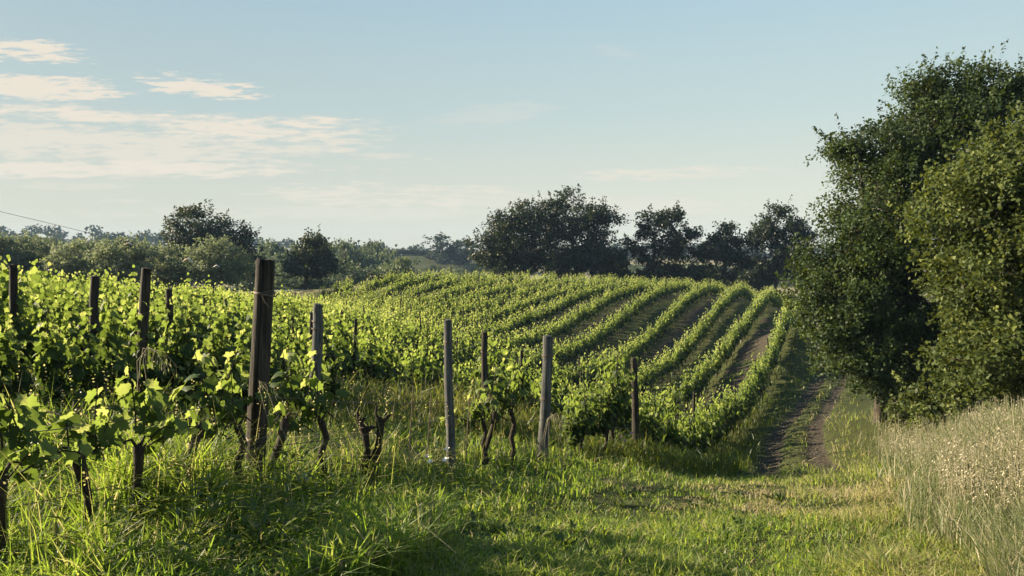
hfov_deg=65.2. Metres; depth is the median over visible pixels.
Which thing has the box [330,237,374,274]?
valley tree
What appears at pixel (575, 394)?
grapevine
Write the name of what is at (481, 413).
grapevine
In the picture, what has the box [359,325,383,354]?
grapevine
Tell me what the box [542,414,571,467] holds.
nodding grass
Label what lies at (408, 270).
valley tree
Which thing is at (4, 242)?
olive tree
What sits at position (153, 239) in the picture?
distant woods
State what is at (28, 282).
grapevine
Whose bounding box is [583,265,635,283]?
valley tree
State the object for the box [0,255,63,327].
grapevine
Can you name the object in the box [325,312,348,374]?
grapevine
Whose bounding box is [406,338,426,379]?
grapevine
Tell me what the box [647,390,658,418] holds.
grapevine
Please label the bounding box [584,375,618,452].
grapevine
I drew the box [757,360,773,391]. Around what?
grapevine
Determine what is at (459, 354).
grapevine
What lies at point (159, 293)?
grapevine
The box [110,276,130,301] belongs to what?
grapevine
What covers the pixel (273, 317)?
grapevine
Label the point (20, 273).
grapevine
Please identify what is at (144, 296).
wooden post
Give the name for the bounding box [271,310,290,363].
grapevine
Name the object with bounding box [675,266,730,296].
dark shrub
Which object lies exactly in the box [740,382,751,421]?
grapevine
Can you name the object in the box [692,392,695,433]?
vine stake
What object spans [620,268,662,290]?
dark shrub
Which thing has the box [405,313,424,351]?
grapevine
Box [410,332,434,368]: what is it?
grapevine
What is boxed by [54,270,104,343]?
grapevine
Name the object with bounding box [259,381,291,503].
nodding grass
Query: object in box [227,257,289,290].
valley tree
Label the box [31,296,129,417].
grapevine
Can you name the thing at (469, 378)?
grapevine
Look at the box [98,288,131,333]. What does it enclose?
grapevine
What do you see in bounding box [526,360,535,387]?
grapevine
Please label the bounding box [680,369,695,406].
grapevine
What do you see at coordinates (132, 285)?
grapevine
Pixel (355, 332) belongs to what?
vine stake
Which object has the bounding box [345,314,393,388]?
grapevine
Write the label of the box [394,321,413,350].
grapevine
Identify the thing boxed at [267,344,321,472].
grapevine
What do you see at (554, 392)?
grapevine
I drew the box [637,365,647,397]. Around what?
grapevine
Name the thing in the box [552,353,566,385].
grapevine
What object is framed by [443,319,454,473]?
wooden post
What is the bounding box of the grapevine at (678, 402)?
[667,381,682,417]
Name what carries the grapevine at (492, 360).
on the terrain at (743, 355)
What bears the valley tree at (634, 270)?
on the terrain at (743, 355)
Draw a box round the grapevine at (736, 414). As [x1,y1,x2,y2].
[725,388,742,432]
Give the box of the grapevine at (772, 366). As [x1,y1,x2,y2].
[762,344,777,381]
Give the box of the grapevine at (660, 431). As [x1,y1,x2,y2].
[648,398,665,451]
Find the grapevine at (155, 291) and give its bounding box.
[150,278,167,306]
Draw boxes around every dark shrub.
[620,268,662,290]
[672,261,716,284]
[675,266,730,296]
[728,269,772,299]
[749,258,773,285]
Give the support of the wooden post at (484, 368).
on the terrain at (743, 355)
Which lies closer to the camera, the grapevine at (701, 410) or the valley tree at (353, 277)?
the grapevine at (701, 410)
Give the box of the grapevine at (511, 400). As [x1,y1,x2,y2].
[464,367,528,467]
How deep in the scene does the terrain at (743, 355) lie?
31.81 m
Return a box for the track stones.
[739,358,856,475]
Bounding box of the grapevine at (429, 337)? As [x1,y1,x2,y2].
[421,324,439,351]
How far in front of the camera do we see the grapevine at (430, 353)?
33.07 m
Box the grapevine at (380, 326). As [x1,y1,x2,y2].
[376,319,384,344]
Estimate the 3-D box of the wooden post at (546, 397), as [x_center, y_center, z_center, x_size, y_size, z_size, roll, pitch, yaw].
[0.447,1.598,10.806,0.230,1.937,0.168,0,2,0]
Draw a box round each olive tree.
[0,227,37,270]
[0,230,59,279]
[38,237,105,282]
[78,232,162,285]
[144,240,198,288]
[177,233,255,291]
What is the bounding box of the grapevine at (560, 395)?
[556,378,570,415]
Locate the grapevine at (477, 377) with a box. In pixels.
[464,357,493,398]
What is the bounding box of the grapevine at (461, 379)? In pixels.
[453,355,472,398]
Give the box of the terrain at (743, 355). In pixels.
[19,239,1012,575]
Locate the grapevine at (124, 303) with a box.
[98,293,136,336]
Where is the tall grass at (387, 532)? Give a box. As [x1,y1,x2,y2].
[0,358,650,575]
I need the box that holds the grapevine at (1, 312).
[0,290,5,363]
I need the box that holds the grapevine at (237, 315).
[205,290,252,372]
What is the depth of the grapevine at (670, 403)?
31.87 m
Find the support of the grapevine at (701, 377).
on the terrain at (743, 355)
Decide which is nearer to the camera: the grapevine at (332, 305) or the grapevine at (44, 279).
the grapevine at (44, 279)
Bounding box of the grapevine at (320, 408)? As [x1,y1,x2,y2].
[270,358,349,481]
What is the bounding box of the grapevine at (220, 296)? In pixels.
[208,281,234,318]
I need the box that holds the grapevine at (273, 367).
[211,315,285,424]
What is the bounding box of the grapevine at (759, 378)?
[743,356,762,398]
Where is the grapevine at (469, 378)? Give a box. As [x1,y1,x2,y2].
[457,366,476,399]
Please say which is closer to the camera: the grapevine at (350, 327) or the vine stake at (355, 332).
the vine stake at (355, 332)
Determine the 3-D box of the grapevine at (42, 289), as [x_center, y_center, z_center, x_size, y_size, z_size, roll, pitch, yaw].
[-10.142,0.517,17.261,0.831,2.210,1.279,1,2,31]
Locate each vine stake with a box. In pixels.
[117,270,119,290]
[203,295,205,317]
[291,318,293,341]
[351,319,357,390]
[520,350,523,389]
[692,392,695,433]
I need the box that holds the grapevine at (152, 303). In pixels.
[126,288,173,338]
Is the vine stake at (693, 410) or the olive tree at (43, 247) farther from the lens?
the olive tree at (43, 247)
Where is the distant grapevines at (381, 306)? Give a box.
[21,267,809,389]
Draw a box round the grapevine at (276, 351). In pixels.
[270,319,301,383]
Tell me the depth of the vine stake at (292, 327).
20.15 m
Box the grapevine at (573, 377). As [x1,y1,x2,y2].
[566,362,577,386]
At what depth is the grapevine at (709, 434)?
22.50 m
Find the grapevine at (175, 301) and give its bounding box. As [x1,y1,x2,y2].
[158,294,200,333]
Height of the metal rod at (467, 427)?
0.952 m
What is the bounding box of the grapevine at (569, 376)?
[563,363,574,386]
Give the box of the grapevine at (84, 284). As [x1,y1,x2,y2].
[71,269,100,296]
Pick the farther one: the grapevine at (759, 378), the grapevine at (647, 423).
the grapevine at (759, 378)
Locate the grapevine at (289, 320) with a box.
[280,301,302,335]
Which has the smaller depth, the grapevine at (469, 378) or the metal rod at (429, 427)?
the metal rod at (429, 427)
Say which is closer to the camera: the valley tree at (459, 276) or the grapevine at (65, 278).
the grapevine at (65, 278)
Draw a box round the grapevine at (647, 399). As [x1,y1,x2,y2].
[641,387,657,416]
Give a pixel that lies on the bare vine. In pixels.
(365, 429)
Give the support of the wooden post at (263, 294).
on the terrain at (743, 355)
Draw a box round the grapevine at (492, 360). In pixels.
[470,326,508,399]
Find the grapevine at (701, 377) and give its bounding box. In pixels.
[688,364,705,398]
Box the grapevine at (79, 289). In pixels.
[70,280,103,310]
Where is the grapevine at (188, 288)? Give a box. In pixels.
[175,272,202,313]
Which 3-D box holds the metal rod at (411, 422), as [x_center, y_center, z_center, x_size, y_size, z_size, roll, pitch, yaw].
[-0.949,1.439,7.511,0.062,1.052,0.015,0,2,-11]
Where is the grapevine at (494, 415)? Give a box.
[473,363,515,468]
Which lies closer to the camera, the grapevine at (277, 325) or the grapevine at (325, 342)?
the grapevine at (325, 342)
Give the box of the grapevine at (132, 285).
[111,265,153,321]
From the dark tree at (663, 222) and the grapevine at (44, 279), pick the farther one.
the dark tree at (663, 222)
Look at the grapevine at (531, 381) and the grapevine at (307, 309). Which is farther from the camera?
the grapevine at (307, 309)
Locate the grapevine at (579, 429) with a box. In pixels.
[559,380,602,459]
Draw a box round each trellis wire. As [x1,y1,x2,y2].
[2,397,594,435]
[8,417,631,508]
[11,341,478,373]
[259,317,613,379]
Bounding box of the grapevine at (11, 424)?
[0,393,94,566]
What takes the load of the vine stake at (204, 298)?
on the terrain at (743, 355)
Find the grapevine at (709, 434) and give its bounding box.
[695,401,715,456]
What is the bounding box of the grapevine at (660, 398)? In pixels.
[653,386,667,424]
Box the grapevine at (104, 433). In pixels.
[33,385,132,532]
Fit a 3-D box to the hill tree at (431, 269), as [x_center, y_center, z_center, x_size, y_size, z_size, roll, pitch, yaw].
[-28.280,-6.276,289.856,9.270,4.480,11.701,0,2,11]
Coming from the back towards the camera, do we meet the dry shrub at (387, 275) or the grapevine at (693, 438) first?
the dry shrub at (387, 275)
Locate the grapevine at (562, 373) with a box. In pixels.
[554,364,571,394]
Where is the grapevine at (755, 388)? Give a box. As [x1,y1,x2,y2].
[739,373,757,412]
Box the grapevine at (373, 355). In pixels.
[352,329,386,384]
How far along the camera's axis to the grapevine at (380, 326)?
35.23 m
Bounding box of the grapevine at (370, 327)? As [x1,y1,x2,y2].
[360,311,378,344]
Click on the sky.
(399, 122)
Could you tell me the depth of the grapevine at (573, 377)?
40.45 m
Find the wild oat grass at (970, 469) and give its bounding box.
[855,392,1023,575]
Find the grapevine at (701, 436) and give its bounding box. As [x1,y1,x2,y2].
[685,405,710,459]
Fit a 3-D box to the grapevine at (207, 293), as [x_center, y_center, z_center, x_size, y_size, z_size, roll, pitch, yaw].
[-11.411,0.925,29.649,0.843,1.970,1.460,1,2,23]
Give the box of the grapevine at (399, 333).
[381,316,406,356]
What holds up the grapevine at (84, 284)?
on the terrain at (743, 355)
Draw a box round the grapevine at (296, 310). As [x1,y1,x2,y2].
[276,289,299,319]
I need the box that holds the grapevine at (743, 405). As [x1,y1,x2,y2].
[736,383,749,423]
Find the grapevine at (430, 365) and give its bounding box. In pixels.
[413,335,443,396]
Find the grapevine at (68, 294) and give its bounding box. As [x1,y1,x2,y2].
[26,271,75,311]
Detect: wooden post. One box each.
[8,264,19,361]
[89,275,99,378]
[133,267,151,422]
[165,288,173,393]
[244,258,278,492]
[308,303,323,423]
[309,312,312,359]
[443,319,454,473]
[480,332,487,402]
[537,335,553,462]
[631,357,640,447]
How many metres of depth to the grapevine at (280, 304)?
33.87 m
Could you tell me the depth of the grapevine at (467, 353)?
36.16 m
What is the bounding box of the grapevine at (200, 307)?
[191,292,212,325]
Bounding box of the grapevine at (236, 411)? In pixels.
[165,359,270,492]
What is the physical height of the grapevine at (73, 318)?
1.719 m
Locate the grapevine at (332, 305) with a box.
[327,303,339,325]
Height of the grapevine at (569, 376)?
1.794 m
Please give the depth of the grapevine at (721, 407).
24.87 m
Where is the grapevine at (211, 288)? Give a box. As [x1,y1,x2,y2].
[199,274,221,305]
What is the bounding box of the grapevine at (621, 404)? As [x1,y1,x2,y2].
[589,346,638,444]
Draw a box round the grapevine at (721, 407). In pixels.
[709,396,731,444]
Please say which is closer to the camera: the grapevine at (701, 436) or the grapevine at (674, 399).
the grapevine at (701, 436)
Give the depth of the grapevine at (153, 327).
12.53 m
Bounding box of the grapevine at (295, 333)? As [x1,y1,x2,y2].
[282,317,302,347]
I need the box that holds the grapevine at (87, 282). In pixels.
[80,269,99,297]
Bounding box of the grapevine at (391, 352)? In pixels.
[381,333,403,366]
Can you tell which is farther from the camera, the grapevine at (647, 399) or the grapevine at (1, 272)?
the grapevine at (647, 399)
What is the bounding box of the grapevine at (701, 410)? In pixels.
[690,393,718,445]
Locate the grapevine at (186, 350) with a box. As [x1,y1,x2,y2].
[168,306,250,422]
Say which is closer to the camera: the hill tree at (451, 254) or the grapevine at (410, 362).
the grapevine at (410, 362)
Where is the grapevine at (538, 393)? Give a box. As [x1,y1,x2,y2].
[534,378,563,425]
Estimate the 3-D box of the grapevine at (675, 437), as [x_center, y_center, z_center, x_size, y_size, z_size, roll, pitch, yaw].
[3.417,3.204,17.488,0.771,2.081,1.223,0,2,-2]
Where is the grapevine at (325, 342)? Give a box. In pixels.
[295,295,352,372]
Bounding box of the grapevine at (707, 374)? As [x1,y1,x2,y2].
[698,354,712,392]
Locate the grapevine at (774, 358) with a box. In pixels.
[769,336,779,375]
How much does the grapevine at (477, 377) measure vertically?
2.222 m
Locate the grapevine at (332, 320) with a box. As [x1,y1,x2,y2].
[328,307,344,337]
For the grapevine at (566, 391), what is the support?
on the terrain at (743, 355)
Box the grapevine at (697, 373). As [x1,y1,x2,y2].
[690,361,704,399]
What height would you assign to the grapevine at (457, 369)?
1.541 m
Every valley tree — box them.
[16,233,67,245]
[20,236,64,277]
[62,236,92,258]
[88,232,112,246]
[117,234,165,285]
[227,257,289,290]
[254,238,292,268]
[272,248,293,275]
[274,263,342,290]
[310,233,339,254]
[312,259,385,288]
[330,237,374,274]
[335,245,368,268]
[353,252,379,271]
[359,238,397,268]
[366,254,427,284]
[366,262,404,276]
[369,248,392,266]
[395,266,416,277]
[431,265,462,274]
[432,268,477,285]
[438,268,490,282]
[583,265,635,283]
[623,265,660,281]
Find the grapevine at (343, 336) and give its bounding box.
[303,304,362,379]
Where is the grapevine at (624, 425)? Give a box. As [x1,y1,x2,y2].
[615,389,631,443]
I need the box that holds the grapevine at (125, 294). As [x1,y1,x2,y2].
[119,288,135,318]
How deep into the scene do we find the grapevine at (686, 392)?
35.21 m
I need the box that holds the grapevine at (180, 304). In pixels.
[173,294,197,321]
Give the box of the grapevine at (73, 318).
[24,283,118,372]
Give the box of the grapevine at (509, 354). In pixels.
[501,340,514,376]
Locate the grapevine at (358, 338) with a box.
[346,326,365,355]
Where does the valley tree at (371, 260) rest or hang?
on the terrain at (743, 355)
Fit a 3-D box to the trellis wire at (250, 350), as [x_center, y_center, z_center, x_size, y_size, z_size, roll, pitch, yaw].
[-2.655,1.067,11.272,0.006,1.670,10.607,1,2,23]
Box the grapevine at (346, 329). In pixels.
[336,317,353,359]
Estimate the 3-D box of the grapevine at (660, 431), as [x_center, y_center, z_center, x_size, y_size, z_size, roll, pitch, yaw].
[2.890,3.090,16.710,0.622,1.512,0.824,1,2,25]
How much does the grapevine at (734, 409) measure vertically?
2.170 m
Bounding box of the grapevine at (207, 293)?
[185,286,217,315]
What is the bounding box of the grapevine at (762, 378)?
[750,353,768,400]
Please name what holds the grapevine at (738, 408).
on the terrain at (743, 355)
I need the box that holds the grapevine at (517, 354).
[511,346,521,368]
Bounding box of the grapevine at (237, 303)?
[217,290,247,329]
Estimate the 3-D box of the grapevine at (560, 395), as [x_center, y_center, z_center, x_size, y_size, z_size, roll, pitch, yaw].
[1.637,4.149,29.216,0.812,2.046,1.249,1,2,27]
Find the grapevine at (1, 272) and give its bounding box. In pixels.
[0,271,8,325]
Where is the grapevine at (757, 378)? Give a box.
[745,362,762,397]
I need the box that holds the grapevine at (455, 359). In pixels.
[442,338,459,373]
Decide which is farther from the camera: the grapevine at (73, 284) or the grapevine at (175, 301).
the grapevine at (73, 284)
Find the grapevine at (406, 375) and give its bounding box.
[391,339,428,395]
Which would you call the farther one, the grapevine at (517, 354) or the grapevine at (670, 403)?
the grapevine at (517, 354)
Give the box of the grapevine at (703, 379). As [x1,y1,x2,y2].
[698,360,710,395]
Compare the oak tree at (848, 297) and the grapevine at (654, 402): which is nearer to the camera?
the oak tree at (848, 297)
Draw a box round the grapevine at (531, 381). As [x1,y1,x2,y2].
[528,369,541,415]
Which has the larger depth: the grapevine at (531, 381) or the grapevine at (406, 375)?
the grapevine at (531, 381)
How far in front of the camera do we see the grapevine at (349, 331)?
22.58 m
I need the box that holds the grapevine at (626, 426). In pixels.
[620,387,631,441]
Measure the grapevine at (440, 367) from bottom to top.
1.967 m
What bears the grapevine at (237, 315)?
on the terrain at (743, 355)
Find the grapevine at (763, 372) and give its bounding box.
[756,357,769,398]
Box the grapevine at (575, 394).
[569,379,581,411]
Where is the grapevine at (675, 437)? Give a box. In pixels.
[654,386,686,450]
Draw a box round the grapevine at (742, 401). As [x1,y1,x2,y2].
[736,384,750,423]
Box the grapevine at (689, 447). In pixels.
[679,415,700,453]
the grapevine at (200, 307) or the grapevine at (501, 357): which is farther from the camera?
the grapevine at (501, 357)
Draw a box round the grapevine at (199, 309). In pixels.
[160,286,212,337]
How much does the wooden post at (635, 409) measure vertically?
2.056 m
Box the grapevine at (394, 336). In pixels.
[380,321,396,348]
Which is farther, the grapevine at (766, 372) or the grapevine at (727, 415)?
the grapevine at (766, 372)
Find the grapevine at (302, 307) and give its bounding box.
[293,299,308,319]
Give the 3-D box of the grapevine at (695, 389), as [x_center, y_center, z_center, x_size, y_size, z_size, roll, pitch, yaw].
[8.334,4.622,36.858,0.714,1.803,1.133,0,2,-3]
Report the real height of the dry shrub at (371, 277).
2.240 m
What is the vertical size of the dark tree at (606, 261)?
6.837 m
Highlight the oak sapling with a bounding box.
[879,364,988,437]
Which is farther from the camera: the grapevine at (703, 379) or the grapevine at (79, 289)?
the grapevine at (703, 379)
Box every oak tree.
[768,39,1023,422]
[884,100,1023,421]
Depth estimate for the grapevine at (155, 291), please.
31.60 m
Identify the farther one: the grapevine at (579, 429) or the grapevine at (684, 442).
the grapevine at (684, 442)
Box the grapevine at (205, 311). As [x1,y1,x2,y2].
[193,292,218,329]
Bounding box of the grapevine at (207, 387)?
[163,344,239,480]
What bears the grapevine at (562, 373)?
on the terrain at (743, 355)
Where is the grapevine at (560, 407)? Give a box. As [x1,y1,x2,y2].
[551,381,563,414]
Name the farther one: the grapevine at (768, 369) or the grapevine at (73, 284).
the grapevine at (768, 369)
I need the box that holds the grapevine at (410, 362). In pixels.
[390,346,417,384]
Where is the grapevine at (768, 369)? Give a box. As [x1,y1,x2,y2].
[758,352,771,380]
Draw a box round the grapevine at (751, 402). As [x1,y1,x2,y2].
[739,371,759,415]
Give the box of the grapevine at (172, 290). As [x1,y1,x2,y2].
[159,284,179,297]
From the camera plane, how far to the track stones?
24.04 m
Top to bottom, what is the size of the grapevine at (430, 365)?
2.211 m
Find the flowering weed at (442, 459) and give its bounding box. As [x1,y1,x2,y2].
[417,447,452,480]
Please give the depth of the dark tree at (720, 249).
97.91 m
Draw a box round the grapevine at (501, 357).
[492,340,509,372]
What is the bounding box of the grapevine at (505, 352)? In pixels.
[488,342,533,411]
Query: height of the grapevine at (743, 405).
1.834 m
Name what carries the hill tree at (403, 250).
on the terrain at (743, 355)
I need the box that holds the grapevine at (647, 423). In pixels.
[631,382,664,446]
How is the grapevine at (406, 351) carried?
on the terrain at (743, 355)
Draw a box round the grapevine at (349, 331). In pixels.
[339,324,364,382]
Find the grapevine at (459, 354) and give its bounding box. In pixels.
[453,339,466,371]
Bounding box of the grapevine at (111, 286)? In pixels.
[98,278,121,314]
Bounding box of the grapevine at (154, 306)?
[136,291,165,335]
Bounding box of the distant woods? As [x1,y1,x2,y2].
[0,224,953,263]
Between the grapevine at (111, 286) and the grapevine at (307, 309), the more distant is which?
the grapevine at (307, 309)
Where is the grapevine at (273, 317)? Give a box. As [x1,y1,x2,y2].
[272,313,288,347]
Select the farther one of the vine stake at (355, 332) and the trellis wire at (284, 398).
the vine stake at (355, 332)
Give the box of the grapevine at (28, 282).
[7,261,36,313]
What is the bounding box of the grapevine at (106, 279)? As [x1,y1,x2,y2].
[88,267,120,306]
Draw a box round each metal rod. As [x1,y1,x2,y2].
[409,385,413,467]
[427,393,431,476]
[466,398,469,459]
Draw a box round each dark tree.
[159,199,268,290]
[277,224,343,289]
[463,197,552,280]
[514,183,631,280]
[534,238,634,282]
[618,200,707,291]
[690,218,762,283]
[736,194,824,305]
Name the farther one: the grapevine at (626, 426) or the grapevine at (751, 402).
the grapevine at (751, 402)
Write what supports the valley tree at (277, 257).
on the terrain at (743, 355)
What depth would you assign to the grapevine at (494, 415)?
9.39 m
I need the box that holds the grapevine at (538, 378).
[532,366,541,392]
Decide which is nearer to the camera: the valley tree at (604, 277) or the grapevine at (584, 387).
the grapevine at (584, 387)
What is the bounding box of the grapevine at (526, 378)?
[513,345,539,414]
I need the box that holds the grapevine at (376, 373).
[360,333,404,392]
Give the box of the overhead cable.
[0,211,223,267]
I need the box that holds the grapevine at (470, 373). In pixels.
[461,361,477,390]
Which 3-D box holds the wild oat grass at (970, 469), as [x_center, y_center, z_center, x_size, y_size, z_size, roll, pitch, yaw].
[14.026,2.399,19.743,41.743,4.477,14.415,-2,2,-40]
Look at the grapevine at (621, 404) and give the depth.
13.89 m
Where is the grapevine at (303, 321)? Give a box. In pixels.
[298,311,309,335]
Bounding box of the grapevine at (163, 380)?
[97,285,190,404]
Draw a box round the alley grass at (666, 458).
[1,284,811,510]
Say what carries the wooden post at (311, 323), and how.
on the terrain at (743, 355)
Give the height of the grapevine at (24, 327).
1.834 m
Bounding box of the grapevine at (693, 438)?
[677,411,710,455]
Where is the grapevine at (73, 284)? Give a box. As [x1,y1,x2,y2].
[51,270,83,302]
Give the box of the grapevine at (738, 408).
[726,388,748,424]
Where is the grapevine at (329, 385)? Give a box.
[286,330,346,401]
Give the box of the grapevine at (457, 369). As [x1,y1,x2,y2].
[453,359,462,381]
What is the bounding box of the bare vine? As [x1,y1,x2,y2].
[355,405,392,486]
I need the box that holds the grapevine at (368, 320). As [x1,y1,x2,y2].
[357,307,372,331]
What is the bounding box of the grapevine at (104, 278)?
[97,269,116,289]
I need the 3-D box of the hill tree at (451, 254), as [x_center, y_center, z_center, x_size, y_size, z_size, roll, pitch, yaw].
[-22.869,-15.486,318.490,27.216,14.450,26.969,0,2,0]
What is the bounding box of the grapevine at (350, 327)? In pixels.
[345,313,354,336]
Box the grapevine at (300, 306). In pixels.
[284,291,305,329]
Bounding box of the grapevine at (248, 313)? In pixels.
[245,302,252,325]
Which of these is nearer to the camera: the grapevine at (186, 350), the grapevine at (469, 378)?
the grapevine at (186, 350)
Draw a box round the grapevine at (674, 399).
[665,384,678,411]
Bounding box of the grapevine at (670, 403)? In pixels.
[661,383,679,415]
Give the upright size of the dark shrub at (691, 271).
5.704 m
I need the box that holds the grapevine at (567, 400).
[557,379,582,426]
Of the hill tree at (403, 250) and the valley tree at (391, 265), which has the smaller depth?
the valley tree at (391, 265)
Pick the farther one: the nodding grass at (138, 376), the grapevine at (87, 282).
the grapevine at (87, 282)
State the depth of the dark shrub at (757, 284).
94.09 m
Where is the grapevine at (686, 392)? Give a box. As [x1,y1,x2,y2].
[678,369,692,411]
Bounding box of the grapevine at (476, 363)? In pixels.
[472,350,480,369]
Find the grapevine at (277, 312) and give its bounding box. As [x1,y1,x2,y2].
[272,298,282,329]
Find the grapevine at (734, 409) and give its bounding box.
[718,379,744,435]
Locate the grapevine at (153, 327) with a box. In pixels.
[135,299,194,389]
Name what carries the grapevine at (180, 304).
on the terrain at (743, 355)
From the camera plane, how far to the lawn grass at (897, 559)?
5.88 m
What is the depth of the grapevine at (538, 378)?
35.68 m
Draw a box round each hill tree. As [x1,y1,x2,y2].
[396,247,411,254]
[412,248,432,254]
[420,232,479,264]
[423,252,435,258]
[424,264,444,273]
[454,264,481,274]
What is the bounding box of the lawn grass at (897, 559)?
[232,357,992,575]
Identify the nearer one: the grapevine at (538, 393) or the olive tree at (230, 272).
the grapevine at (538, 393)
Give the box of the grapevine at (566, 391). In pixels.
[551,371,571,409]
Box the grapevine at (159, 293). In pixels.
[150,286,165,315]
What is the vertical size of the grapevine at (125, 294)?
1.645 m
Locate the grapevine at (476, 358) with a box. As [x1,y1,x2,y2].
[474,342,480,369]
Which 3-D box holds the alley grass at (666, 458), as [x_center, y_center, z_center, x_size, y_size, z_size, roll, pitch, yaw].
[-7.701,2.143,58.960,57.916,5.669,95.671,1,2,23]
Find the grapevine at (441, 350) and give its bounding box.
[434,336,443,373]
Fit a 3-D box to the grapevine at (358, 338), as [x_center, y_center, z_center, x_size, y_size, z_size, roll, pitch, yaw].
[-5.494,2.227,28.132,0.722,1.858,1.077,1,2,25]
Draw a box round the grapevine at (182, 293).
[173,283,191,311]
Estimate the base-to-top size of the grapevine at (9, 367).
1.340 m
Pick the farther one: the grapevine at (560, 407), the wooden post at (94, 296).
the grapevine at (560, 407)
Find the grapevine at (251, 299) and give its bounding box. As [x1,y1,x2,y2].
[245,292,253,314]
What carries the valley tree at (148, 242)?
on the terrain at (743, 355)
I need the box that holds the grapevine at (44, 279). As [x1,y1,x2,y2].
[30,274,64,304]
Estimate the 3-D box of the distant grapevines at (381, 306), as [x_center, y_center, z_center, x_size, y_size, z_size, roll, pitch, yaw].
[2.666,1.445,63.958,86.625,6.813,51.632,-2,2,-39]
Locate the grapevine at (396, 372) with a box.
[375,332,403,388]
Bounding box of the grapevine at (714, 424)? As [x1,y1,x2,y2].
[699,391,725,448]
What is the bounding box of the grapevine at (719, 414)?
[708,393,730,448]
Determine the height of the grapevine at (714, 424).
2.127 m
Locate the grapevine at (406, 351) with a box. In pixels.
[399,338,414,364]
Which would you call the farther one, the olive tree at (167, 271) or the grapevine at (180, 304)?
the olive tree at (167, 271)
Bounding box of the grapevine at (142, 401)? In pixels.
[113,362,211,518]
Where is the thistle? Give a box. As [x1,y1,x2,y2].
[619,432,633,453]
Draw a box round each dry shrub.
[364,270,383,285]
[378,270,394,280]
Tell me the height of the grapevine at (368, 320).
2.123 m
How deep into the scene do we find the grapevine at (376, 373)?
18.50 m
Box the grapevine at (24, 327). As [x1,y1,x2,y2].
[0,270,67,367]
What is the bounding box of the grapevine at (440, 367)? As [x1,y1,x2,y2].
[424,350,459,399]
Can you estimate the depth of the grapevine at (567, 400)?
20.70 m
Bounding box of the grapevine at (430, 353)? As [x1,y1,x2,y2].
[420,332,441,360]
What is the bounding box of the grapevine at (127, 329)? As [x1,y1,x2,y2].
[88,300,136,358]
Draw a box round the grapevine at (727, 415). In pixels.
[716,387,737,441]
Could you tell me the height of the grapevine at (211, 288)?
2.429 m
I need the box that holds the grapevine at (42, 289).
[18,261,66,321]
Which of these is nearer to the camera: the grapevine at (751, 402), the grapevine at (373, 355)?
the grapevine at (373, 355)
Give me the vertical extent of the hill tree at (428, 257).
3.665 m
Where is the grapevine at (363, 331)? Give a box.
[357,320,370,346]
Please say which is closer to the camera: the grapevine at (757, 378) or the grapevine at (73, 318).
the grapevine at (73, 318)
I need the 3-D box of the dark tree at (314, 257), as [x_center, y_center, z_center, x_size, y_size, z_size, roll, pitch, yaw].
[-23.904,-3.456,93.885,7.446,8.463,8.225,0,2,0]
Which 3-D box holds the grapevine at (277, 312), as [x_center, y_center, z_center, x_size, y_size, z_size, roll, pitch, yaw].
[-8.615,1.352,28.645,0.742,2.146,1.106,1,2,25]
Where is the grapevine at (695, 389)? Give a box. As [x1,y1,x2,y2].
[689,368,700,403]
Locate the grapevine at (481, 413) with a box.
[439,379,499,468]
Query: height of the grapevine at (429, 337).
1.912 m
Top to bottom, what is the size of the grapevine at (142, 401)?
1.231 m
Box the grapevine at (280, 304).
[272,284,297,327]
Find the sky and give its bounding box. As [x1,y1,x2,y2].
[0,0,1023,254]
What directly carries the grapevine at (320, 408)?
on the terrain at (743, 355)
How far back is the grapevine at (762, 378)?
34.17 m
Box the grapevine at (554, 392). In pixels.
[527,356,559,422]
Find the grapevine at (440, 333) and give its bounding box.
[431,321,443,349]
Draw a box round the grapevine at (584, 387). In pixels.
[576,373,589,405]
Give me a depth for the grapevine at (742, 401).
29.83 m
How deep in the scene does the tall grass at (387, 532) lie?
4.78 m
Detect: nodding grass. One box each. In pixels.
[132,347,177,475]
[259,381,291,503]
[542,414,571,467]
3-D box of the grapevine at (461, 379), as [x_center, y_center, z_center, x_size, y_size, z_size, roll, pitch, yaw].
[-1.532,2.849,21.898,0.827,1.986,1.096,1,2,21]
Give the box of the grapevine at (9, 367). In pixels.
[0,314,34,408]
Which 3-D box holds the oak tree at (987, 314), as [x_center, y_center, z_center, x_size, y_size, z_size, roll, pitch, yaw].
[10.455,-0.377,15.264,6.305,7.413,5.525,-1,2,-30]
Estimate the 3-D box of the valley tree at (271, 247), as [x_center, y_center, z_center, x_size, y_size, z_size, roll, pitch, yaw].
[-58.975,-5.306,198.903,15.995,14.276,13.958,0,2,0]
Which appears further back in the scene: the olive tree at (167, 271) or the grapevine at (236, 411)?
the olive tree at (167, 271)
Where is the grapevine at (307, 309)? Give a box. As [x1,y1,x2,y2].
[304,304,325,334]
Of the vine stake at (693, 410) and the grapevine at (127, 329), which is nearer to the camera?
the grapevine at (127, 329)
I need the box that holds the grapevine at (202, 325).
[182,295,244,373]
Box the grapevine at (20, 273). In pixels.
[0,265,27,281]
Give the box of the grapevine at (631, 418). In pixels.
[628,391,644,431]
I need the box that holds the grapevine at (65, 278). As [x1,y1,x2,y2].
[51,269,74,291]
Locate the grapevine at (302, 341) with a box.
[280,308,311,369]
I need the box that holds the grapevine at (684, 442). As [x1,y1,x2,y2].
[669,404,691,452]
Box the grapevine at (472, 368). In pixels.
[466,359,480,379]
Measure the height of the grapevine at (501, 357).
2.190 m
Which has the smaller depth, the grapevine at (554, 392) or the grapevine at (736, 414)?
the grapevine at (554, 392)
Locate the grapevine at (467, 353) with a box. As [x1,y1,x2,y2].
[462,334,476,370]

